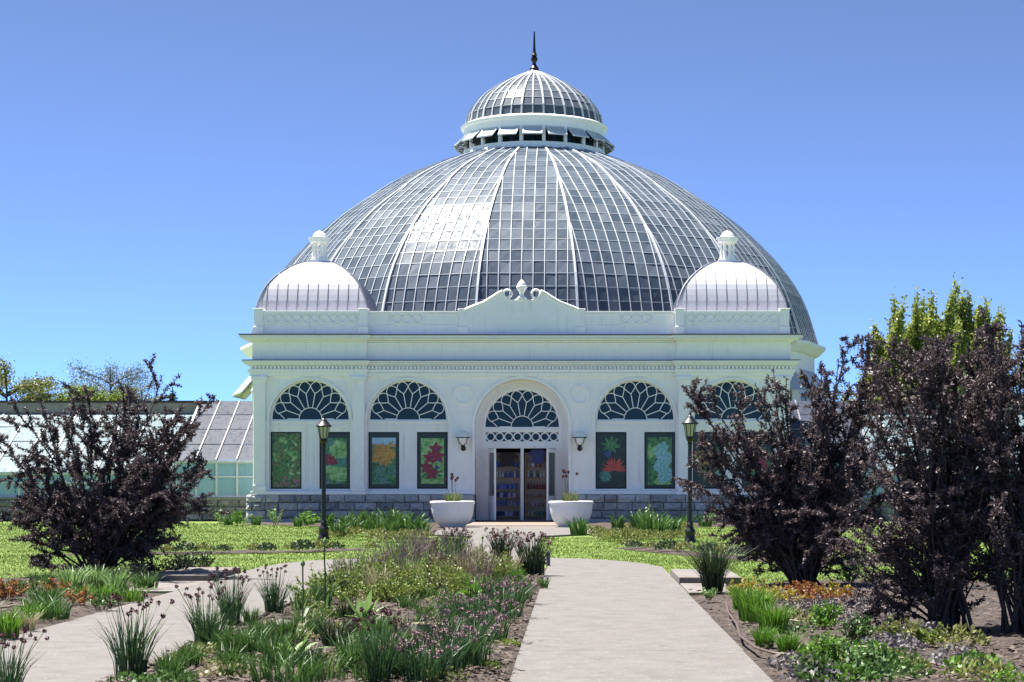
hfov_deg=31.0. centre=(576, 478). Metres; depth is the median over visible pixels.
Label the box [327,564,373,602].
shrub
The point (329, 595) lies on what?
allium
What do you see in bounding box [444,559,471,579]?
shrub
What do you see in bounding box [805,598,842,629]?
leafy plant
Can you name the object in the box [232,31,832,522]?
conservatory
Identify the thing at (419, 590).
shrub
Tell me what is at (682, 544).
ground cover plant
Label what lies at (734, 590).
grass tuft
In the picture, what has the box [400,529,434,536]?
ground cover plant
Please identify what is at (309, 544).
ground cover plant
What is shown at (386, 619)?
grass tuft
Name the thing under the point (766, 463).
flower poster
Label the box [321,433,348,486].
flower poster
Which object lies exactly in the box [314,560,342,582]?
shrub
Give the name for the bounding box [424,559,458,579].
shrub
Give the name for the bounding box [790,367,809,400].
drum window
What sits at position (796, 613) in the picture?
ground cover plant
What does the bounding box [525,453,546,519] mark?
shelf unit
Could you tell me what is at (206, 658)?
ground cover plant
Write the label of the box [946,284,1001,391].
poplar tree
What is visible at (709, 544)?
ground cover plant
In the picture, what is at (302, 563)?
allium
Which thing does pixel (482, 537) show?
allium
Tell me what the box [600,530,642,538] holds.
ground cover plant
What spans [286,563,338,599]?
shrub
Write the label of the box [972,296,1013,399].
poplar tree
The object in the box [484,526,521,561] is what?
grass tuft
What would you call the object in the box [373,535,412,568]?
dry shrub
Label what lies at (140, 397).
tree
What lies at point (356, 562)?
grass tuft
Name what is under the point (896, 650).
ground cover plant
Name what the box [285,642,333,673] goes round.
grass tuft
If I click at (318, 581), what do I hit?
shrub
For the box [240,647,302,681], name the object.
grass tuft
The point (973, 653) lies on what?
ground cover plant
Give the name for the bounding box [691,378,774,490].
arched window
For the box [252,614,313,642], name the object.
grass tuft
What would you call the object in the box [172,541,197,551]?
ground cover plant
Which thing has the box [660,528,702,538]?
ground cover plant
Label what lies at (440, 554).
shrub
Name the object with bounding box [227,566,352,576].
path
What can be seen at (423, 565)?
shrub
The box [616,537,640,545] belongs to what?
ground cover plant
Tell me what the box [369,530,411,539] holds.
ground cover plant
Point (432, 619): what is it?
chive clump
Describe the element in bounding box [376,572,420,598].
shrub
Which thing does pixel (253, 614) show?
grass tuft
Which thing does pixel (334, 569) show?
shrub
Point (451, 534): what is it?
grass tuft
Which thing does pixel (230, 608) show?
chive clump
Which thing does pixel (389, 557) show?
shrub
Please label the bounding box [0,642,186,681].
path
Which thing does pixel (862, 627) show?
leafy plant
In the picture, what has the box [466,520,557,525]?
doorstep
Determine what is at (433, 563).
shrub
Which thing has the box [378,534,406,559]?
grass tuft
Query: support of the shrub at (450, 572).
on the soil at (514, 654)
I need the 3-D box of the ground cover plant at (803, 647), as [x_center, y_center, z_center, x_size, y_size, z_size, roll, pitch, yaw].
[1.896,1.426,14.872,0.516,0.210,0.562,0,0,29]
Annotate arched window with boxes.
[267,378,351,490]
[365,378,449,490]
[593,378,677,490]
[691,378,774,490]
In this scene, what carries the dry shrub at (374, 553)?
on the soil at (514, 654)
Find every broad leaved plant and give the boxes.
[273,626,327,656]
[344,589,385,620]
[454,578,482,597]
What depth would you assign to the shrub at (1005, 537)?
17.87 m
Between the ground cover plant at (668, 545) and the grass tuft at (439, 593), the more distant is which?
the ground cover plant at (668, 545)
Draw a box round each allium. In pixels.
[284,559,317,624]
[304,537,339,611]
[475,535,483,572]
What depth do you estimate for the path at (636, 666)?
14.89 m
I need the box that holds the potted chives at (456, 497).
[443,473,464,500]
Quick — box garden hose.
[725,601,787,654]
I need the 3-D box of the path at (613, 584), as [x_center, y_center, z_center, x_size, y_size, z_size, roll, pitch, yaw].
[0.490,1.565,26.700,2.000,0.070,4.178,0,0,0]
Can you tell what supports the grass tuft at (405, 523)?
on the lawn at (357, 537)
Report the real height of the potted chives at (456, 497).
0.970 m
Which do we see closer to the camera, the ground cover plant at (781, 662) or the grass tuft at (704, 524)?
the ground cover plant at (781, 662)
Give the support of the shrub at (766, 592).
on the soil at (716, 614)
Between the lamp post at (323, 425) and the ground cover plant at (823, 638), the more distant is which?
the lamp post at (323, 425)
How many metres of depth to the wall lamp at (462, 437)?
64.56 m
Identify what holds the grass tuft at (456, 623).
on the soil at (514, 654)
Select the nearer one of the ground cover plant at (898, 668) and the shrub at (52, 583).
the ground cover plant at (898, 668)
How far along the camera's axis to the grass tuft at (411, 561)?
26.37 m
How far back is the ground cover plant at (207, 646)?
15.76 m
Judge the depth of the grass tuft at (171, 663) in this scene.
13.50 m
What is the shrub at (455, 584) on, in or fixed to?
on the soil at (514, 654)
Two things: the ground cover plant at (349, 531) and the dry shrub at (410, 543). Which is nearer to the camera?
the dry shrub at (410, 543)
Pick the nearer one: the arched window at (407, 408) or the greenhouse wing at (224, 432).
the arched window at (407, 408)
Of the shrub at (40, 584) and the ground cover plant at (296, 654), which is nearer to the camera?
the ground cover plant at (296, 654)
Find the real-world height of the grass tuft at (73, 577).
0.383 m
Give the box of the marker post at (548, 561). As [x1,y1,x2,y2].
[546,551,549,567]
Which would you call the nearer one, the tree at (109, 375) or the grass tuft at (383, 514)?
the grass tuft at (383, 514)
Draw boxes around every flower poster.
[272,433,299,486]
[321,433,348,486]
[370,433,397,486]
[418,433,446,486]
[597,433,624,486]
[646,433,673,486]
[694,433,721,486]
[743,433,770,486]
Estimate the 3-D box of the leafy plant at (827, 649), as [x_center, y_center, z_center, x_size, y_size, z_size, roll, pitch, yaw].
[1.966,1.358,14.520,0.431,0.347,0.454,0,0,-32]
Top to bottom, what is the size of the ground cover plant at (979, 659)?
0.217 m
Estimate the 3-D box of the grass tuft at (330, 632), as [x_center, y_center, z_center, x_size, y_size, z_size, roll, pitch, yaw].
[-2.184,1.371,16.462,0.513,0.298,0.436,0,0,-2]
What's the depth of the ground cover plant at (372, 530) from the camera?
49.31 m
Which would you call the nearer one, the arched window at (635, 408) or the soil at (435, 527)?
the soil at (435, 527)
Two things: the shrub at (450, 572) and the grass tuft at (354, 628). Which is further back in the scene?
the shrub at (450, 572)
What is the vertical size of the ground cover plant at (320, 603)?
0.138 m
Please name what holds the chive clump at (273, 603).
on the soil at (514, 654)
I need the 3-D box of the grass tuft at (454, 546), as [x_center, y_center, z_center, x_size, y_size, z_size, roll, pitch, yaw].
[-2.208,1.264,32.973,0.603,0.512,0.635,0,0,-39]
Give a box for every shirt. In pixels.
[498,452,517,465]
[528,449,546,463]
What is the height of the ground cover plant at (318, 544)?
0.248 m
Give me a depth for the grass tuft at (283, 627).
16.54 m
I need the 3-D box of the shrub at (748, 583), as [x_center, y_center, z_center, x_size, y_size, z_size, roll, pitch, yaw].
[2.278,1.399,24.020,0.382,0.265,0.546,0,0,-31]
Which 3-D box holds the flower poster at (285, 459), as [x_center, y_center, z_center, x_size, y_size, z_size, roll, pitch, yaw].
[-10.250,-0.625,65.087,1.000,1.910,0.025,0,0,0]
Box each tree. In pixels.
[0,353,62,400]
[50,379,126,400]
[51,357,165,400]
[112,382,175,400]
[167,387,177,400]
[832,364,935,400]
[855,286,914,400]
[887,285,955,400]
[910,272,970,392]
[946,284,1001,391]
[947,364,1017,397]
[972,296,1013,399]
[994,341,1023,393]
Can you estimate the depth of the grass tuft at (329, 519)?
58.55 m
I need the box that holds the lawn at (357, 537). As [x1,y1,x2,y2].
[0,521,992,586]
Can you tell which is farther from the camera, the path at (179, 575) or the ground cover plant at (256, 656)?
the path at (179, 575)
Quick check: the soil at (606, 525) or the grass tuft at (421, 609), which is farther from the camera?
the soil at (606, 525)
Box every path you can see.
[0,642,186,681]
[1,612,265,641]
[102,591,308,615]
[129,581,206,593]
[149,567,239,580]
[177,577,318,590]
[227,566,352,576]
[270,558,377,565]
[434,529,590,537]
[444,549,532,556]
[445,526,569,528]
[461,541,536,548]
[466,536,540,540]
[509,651,773,681]
[519,617,743,650]
[531,593,711,617]
[539,576,687,592]
[544,566,670,575]
[550,558,654,565]
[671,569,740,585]
[680,583,730,595]
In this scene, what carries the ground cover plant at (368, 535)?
on the lawn at (357, 537)
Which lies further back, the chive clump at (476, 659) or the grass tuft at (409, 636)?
the grass tuft at (409, 636)
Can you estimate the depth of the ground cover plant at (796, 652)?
15.39 m
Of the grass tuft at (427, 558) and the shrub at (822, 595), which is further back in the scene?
the grass tuft at (427, 558)
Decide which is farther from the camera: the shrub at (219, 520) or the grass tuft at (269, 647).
the shrub at (219, 520)
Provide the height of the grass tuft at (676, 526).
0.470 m
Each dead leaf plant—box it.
[775,596,812,612]
[795,594,835,613]
[819,597,857,616]
[835,609,868,625]
[838,591,870,607]
[854,603,889,616]
[875,611,911,623]
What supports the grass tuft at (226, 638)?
on the soil at (514, 654)
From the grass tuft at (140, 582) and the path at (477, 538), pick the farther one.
the path at (477, 538)
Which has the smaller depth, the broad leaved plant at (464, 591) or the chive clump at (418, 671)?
the chive clump at (418, 671)
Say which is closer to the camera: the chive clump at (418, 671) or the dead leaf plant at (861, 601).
the chive clump at (418, 671)
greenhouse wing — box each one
[0,400,252,520]
[790,400,1023,520]
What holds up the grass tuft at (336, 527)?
on the lawn at (357, 537)
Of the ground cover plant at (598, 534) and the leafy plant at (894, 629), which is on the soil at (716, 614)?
the leafy plant at (894, 629)
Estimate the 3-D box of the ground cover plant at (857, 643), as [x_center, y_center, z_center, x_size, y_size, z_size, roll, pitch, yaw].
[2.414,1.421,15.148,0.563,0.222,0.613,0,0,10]
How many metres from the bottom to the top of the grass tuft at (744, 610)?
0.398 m
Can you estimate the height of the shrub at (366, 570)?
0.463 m
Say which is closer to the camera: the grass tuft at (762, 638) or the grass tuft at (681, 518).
the grass tuft at (762, 638)
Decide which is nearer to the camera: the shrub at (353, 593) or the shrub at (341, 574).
the shrub at (353, 593)
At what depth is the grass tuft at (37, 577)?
26.13 m
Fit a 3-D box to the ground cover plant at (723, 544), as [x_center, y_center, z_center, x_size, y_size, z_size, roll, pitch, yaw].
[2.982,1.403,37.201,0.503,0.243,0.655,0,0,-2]
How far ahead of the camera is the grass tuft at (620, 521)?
55.05 m
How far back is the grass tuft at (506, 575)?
26.74 m
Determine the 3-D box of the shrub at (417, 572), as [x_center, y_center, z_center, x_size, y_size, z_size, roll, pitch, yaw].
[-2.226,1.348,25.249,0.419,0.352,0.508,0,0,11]
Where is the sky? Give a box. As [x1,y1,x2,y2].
[0,0,1023,444]
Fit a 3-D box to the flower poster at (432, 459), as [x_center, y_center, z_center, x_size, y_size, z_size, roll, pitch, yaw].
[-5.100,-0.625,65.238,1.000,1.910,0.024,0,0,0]
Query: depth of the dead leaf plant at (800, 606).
20.64 m
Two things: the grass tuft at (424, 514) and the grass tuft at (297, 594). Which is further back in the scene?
the grass tuft at (424, 514)
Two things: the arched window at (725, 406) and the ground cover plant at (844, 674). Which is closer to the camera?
the ground cover plant at (844, 674)
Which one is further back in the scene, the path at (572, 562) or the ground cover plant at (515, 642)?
the path at (572, 562)
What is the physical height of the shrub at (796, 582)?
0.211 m
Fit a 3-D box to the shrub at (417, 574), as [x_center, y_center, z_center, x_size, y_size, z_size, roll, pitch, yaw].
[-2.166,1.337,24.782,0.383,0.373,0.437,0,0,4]
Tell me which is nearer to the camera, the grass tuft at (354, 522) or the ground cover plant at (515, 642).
the ground cover plant at (515, 642)
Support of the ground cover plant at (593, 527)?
on the soil at (606, 525)
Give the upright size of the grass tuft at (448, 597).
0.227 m
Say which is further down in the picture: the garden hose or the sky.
the garden hose
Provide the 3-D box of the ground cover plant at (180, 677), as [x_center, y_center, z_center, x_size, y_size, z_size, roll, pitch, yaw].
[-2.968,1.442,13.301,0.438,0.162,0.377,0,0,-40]
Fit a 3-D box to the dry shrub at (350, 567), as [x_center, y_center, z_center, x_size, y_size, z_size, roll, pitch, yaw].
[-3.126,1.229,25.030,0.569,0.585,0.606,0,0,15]
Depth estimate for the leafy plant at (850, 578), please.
26.69 m
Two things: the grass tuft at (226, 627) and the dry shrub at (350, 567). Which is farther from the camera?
the dry shrub at (350, 567)
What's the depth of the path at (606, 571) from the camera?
30.18 m
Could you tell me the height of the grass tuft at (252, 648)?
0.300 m
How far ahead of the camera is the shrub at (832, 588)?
22.92 m
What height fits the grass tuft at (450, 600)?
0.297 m
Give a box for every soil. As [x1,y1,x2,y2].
[0,574,161,639]
[66,548,372,554]
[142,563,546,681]
[242,522,445,532]
[587,522,730,529]
[617,547,883,564]
[691,579,1023,681]
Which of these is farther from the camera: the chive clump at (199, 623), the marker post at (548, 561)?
the marker post at (548, 561)
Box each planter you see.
[430,501,474,526]
[548,501,593,526]
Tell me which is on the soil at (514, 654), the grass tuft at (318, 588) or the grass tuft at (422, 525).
the grass tuft at (318, 588)
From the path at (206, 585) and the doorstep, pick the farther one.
the doorstep
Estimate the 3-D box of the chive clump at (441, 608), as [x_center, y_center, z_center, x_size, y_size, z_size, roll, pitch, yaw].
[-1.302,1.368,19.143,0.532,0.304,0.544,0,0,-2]
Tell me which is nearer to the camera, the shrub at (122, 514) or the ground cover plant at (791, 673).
the ground cover plant at (791, 673)
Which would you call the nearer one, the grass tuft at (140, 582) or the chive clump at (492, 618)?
the chive clump at (492, 618)
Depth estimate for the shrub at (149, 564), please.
28.19 m
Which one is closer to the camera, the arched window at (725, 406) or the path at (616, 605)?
the path at (616, 605)
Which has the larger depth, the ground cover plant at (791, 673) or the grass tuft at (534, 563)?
the grass tuft at (534, 563)
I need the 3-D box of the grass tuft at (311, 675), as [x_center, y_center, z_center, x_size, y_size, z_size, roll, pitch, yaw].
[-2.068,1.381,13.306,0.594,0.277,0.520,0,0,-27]
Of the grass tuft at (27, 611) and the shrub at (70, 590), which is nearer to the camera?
the grass tuft at (27, 611)
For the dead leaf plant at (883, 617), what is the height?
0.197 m
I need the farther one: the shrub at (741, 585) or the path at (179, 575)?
the path at (179, 575)
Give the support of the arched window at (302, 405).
in the conservatory
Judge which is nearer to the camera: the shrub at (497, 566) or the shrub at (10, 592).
the shrub at (10, 592)
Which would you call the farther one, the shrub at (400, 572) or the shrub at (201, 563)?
the shrub at (201, 563)
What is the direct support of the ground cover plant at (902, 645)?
on the soil at (716, 614)
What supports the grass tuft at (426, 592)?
on the soil at (514, 654)
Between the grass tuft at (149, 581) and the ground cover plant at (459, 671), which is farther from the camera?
the grass tuft at (149, 581)
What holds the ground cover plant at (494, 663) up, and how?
on the soil at (514, 654)
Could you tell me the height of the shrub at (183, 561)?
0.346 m
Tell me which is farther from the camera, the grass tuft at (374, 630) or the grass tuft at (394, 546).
the grass tuft at (394, 546)
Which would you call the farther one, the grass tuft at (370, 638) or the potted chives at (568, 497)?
the potted chives at (568, 497)
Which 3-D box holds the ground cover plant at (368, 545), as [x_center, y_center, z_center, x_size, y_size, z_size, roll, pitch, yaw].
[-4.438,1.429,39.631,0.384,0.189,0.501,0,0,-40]
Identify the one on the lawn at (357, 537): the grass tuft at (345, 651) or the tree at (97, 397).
the tree at (97, 397)
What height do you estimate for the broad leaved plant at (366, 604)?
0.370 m
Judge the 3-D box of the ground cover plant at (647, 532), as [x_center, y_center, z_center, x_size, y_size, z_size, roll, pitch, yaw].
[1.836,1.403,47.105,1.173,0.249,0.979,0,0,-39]
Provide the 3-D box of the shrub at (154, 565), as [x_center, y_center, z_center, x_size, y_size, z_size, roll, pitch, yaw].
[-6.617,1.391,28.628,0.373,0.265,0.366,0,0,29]
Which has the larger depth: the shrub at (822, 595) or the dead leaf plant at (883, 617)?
the shrub at (822, 595)
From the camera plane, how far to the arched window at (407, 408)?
65.18 m
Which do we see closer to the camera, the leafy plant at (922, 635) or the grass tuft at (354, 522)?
the leafy plant at (922, 635)
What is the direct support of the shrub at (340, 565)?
on the soil at (514, 654)
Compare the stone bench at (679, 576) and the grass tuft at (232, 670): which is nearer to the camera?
the grass tuft at (232, 670)
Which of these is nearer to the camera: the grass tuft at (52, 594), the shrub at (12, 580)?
the grass tuft at (52, 594)
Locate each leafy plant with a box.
[700,587,717,599]
[790,629,854,663]
[793,649,832,681]
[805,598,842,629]
[833,562,863,582]
[836,612,879,641]
[841,638,890,674]
[876,614,928,641]
[913,621,948,646]
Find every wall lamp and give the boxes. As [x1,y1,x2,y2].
[456,431,469,450]
[572,431,586,450]
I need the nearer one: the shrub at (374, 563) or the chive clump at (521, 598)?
the chive clump at (521, 598)
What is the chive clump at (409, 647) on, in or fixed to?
on the soil at (514, 654)
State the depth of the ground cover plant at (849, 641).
16.25 m
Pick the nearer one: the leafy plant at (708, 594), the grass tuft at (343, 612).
the grass tuft at (343, 612)
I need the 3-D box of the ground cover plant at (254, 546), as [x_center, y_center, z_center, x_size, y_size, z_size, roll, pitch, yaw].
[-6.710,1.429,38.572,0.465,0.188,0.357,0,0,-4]
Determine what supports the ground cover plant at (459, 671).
on the soil at (514, 654)
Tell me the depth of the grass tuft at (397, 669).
13.85 m
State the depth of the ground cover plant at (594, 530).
50.61 m
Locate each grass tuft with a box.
[0,607,31,638]
[6,600,56,620]
[14,611,46,630]
[18,585,66,608]
[20,594,65,616]
[24,570,60,584]
[27,594,81,619]
[48,565,91,590]
[60,582,97,599]
[73,564,114,587]
[89,584,121,602]
[93,566,137,595]
[115,584,157,601]
[127,574,158,587]
[128,571,168,588]
[143,646,197,681]
[171,639,206,667]
[192,613,247,639]
[198,628,255,653]
[206,641,253,674]
[209,653,251,678]
[217,626,266,653]
[220,515,233,524]
[226,620,282,655]
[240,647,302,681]
[241,604,265,624]
[241,617,268,639]
[246,634,300,665]
[248,515,261,524]
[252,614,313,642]
[255,610,306,643]
[255,650,332,681]
[257,631,294,650]
[262,624,310,646]
[284,650,339,674]
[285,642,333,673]
[286,587,326,610]
[289,517,303,526]
[289,650,353,681]
[299,610,334,638]
[307,579,343,602]
[308,615,353,645]
[318,511,337,525]
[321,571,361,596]
[323,631,373,672]
[327,519,352,536]
[329,597,363,619]
[333,514,356,524]
[334,549,368,573]
[337,611,384,633]
[338,516,363,526]
[342,628,401,650]
[344,660,396,681]
[348,510,370,525]
[356,515,373,529]
[356,615,391,639]
[357,563,397,593]
[360,616,400,638]
[362,517,384,529]
[366,511,384,524]
[366,610,400,628]
[376,508,409,524]
[377,629,412,662]
[378,507,424,529]
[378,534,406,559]
[380,517,403,532]
[380,645,415,677]
[391,622,427,649]
[392,592,421,609]
[393,612,439,632]
[396,553,430,575]
[396,559,421,574]
[404,511,428,529]
[407,517,438,531]
[410,601,444,618]
[414,584,446,600]
[415,549,439,572]
[417,536,443,556]
[418,606,463,622]
[427,591,453,603]
[432,526,475,559]
[436,615,467,630]
[440,591,462,607]
[440,592,484,618]
[443,536,470,558]
[449,545,482,579]
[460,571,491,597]
[467,540,486,558]
[472,592,513,612]
[477,574,507,589]
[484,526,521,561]
[485,551,507,569]
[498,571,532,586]
[499,569,521,580]
[500,549,527,573]
[502,530,562,575]
[509,567,524,580]
[535,577,550,587]
[561,516,589,535]
[606,515,627,528]
[621,509,654,527]
[632,508,666,529]
[632,512,677,531]
[643,516,675,529]
[664,536,759,591]
[669,517,687,529]
[674,513,701,523]
[694,512,713,526]
[722,586,786,621]
[723,583,768,609]
[745,625,782,647]
[748,600,802,633]
[768,631,807,652]
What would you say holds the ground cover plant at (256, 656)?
on the soil at (514, 654)
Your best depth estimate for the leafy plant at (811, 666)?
13.53 m
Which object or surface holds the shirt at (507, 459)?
hanging from the conservatory
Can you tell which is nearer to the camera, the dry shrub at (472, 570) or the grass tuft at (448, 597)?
the grass tuft at (448, 597)
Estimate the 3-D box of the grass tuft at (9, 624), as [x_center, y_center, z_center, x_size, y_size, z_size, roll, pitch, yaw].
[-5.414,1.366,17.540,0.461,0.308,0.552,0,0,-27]
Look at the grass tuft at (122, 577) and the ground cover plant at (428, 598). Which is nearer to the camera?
the ground cover plant at (428, 598)
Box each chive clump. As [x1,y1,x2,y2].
[0,627,48,681]
[88,592,174,678]
[171,583,248,646]
[204,566,255,626]
[244,564,301,613]
[340,606,410,681]
[373,631,451,678]
[380,631,475,681]
[393,615,492,674]
[409,610,467,643]
[421,608,508,669]
[426,595,475,620]
[442,587,504,627]
[454,597,529,641]
[469,578,541,617]
[473,575,516,599]
[496,574,547,601]
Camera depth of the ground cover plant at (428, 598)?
22.23 m
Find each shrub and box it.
[0,353,231,575]
[0,577,30,600]
[3,579,28,589]
[5,580,35,595]
[16,586,57,605]
[25,579,59,592]
[39,577,70,591]
[58,586,87,599]
[62,585,95,605]
[85,591,121,610]
[103,563,132,579]
[117,561,138,573]
[127,556,159,575]
[127,564,153,582]
[145,559,162,571]
[155,558,181,571]
[167,552,193,568]
[175,550,205,566]
[195,552,216,566]
[213,504,227,523]
[230,510,245,523]
[267,504,281,523]
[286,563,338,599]
[294,513,314,525]
[300,510,319,524]
[304,572,342,588]
[305,570,353,586]
[314,557,351,582]
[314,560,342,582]
[317,564,365,586]
[327,549,367,577]
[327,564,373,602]
[328,556,360,572]
[338,565,380,591]
[349,555,388,574]
[354,541,384,568]
[357,558,381,586]
[358,576,397,601]
[369,563,417,584]
[370,558,411,582]
[372,576,407,591]
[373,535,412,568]
[373,547,406,570]
[375,559,416,573]
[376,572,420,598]
[377,578,418,602]
[378,579,416,600]
[382,543,412,563]
[387,527,433,571]
[393,527,430,561]
[401,552,445,579]
[402,564,427,583]
[405,573,434,597]
[406,528,457,572]
[407,578,442,599]
[409,565,425,578]
[417,560,467,595]
[421,561,461,591]
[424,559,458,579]
[428,541,451,563]
[428,551,460,573]
[429,530,480,570]
[432,554,472,590]
[443,554,481,572]
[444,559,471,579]
[446,569,476,594]
[462,542,494,566]
[462,545,498,583]
[474,554,510,578]
[481,550,519,580]
[487,547,523,577]
[638,503,654,514]
[672,333,922,585]
[725,578,753,592]
[733,576,765,590]
[746,585,778,597]
[764,581,796,599]
[777,590,809,604]
[781,580,817,594]
[788,580,824,596]
[802,586,838,602]
[815,581,855,598]
[821,305,1023,632]
[834,586,864,601]
[921,320,1023,633]
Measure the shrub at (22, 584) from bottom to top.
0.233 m
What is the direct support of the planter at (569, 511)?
on the path at (514, 527)
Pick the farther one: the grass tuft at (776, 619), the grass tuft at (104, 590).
the grass tuft at (104, 590)
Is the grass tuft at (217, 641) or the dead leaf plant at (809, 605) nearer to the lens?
the grass tuft at (217, 641)
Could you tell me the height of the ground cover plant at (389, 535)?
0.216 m
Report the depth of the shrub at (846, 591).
22.39 m
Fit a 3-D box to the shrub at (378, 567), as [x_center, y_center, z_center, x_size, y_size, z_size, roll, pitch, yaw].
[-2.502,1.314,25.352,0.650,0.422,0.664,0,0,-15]
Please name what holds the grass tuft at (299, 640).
on the soil at (514, 654)
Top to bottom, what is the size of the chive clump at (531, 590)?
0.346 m
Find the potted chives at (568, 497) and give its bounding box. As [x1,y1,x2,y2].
[561,469,579,500]
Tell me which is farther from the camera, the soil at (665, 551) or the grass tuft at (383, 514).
the grass tuft at (383, 514)
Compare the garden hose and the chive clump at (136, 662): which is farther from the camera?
the garden hose
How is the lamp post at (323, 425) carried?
on the lawn at (357, 537)
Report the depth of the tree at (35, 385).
109.58 m
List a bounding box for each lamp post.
[316,414,331,539]
[682,411,697,542]
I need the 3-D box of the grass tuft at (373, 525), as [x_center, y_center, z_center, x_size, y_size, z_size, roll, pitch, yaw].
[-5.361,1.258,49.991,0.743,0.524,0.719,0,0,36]
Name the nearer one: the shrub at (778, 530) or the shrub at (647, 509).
the shrub at (778, 530)
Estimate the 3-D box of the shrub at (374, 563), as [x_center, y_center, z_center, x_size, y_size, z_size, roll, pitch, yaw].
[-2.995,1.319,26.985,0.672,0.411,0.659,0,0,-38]
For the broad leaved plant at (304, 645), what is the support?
on the soil at (514, 654)
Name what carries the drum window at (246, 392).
in the conservatory
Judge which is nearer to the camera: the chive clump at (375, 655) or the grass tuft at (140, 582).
the chive clump at (375, 655)
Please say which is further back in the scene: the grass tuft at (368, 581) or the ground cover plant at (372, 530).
the ground cover plant at (372, 530)
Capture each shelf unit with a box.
[496,453,520,519]
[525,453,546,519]
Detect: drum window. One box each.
[232,375,252,400]
[233,382,251,399]
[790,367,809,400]
[799,367,832,400]
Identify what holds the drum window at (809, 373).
in the conservatory
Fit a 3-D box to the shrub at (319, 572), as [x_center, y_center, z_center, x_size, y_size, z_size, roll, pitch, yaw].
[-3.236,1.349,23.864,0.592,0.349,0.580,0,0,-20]
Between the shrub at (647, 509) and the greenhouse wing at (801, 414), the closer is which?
the shrub at (647, 509)
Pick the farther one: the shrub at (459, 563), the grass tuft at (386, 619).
the shrub at (459, 563)
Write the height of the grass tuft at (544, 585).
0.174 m
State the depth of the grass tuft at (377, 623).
17.15 m
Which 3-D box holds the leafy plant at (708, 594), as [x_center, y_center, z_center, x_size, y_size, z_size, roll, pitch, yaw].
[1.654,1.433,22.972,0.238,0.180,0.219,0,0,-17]
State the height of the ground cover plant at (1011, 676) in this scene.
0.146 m
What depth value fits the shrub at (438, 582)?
23.03 m
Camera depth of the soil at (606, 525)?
60.67 m
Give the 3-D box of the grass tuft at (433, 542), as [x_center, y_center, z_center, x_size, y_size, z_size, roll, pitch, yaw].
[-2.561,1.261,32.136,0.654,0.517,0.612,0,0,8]
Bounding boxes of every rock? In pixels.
[186,568,209,571]
[411,622,439,642]
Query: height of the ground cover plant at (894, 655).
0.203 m
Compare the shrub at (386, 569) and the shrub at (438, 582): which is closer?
the shrub at (438, 582)
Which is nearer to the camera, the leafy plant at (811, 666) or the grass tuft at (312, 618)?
the leafy plant at (811, 666)
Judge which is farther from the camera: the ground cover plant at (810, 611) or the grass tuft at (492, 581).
the grass tuft at (492, 581)
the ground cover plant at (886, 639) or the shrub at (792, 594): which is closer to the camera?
the ground cover plant at (886, 639)
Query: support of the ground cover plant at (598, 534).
on the lawn at (357, 537)
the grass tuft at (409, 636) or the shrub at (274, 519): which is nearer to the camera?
the grass tuft at (409, 636)
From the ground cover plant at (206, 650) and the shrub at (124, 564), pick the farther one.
the shrub at (124, 564)
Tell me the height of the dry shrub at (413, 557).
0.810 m
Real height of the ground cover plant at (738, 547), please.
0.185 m
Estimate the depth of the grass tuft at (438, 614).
18.18 m
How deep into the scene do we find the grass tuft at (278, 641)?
16.00 m
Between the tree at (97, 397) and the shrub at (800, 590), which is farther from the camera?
the tree at (97, 397)
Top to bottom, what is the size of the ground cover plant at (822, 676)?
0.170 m
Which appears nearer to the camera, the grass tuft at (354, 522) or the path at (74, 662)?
the path at (74, 662)
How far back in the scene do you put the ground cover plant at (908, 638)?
16.21 m
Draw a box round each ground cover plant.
[106,669,149,681]
[132,667,198,681]
[153,666,198,681]
[158,652,200,660]
[162,544,174,550]
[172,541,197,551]
[173,644,209,653]
[186,639,223,653]
[192,542,213,550]
[195,658,249,679]
[197,656,216,665]
[213,544,232,550]
[241,651,258,664]
[245,542,266,550]
[257,542,277,550]
[279,647,313,664]
[283,542,301,549]
[290,539,315,549]
[297,628,319,639]
[301,599,332,609]
[305,607,338,618]
[309,606,338,618]
[312,539,332,548]
[313,527,358,534]
[325,621,351,630]
[327,541,345,548]
[328,530,346,536]
[336,630,378,643]
[346,526,368,534]
[361,540,378,548]
[362,526,384,533]
[363,591,394,601]
[365,530,391,537]
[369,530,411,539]
[373,532,414,539]
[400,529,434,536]
[412,665,471,681]
[424,595,438,601]
[478,659,503,669]
[494,638,521,645]
[586,525,605,529]
[588,528,606,532]
[589,529,617,535]
[593,531,615,537]
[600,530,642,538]
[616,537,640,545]
[618,527,645,536]
[624,522,631,527]
[624,540,643,546]
[632,528,665,536]
[641,540,657,548]
[642,532,674,538]
[652,538,679,549]
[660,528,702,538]
[672,540,696,550]
[677,521,696,527]
[696,541,717,551]
[712,541,734,553]
[730,546,746,553]
[765,650,820,671]
[779,660,862,681]
[781,620,816,635]
[782,644,839,663]
[783,608,812,623]
[795,641,822,654]
[800,663,847,681]
[805,603,845,617]
[810,632,838,643]
[815,662,872,681]
[826,655,895,681]
[828,636,855,645]
[834,658,853,668]
[837,639,899,658]
[859,630,908,646]
[864,645,931,671]
[865,631,930,649]
[868,645,906,656]
[873,637,925,652]
[884,657,936,680]
[890,654,935,673]
[900,620,948,633]
[905,622,932,633]
[926,623,990,647]
[927,644,986,667]
[938,648,1014,676]
[942,653,1016,681]
[983,667,1023,681]
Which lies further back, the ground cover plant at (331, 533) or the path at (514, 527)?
the path at (514, 527)

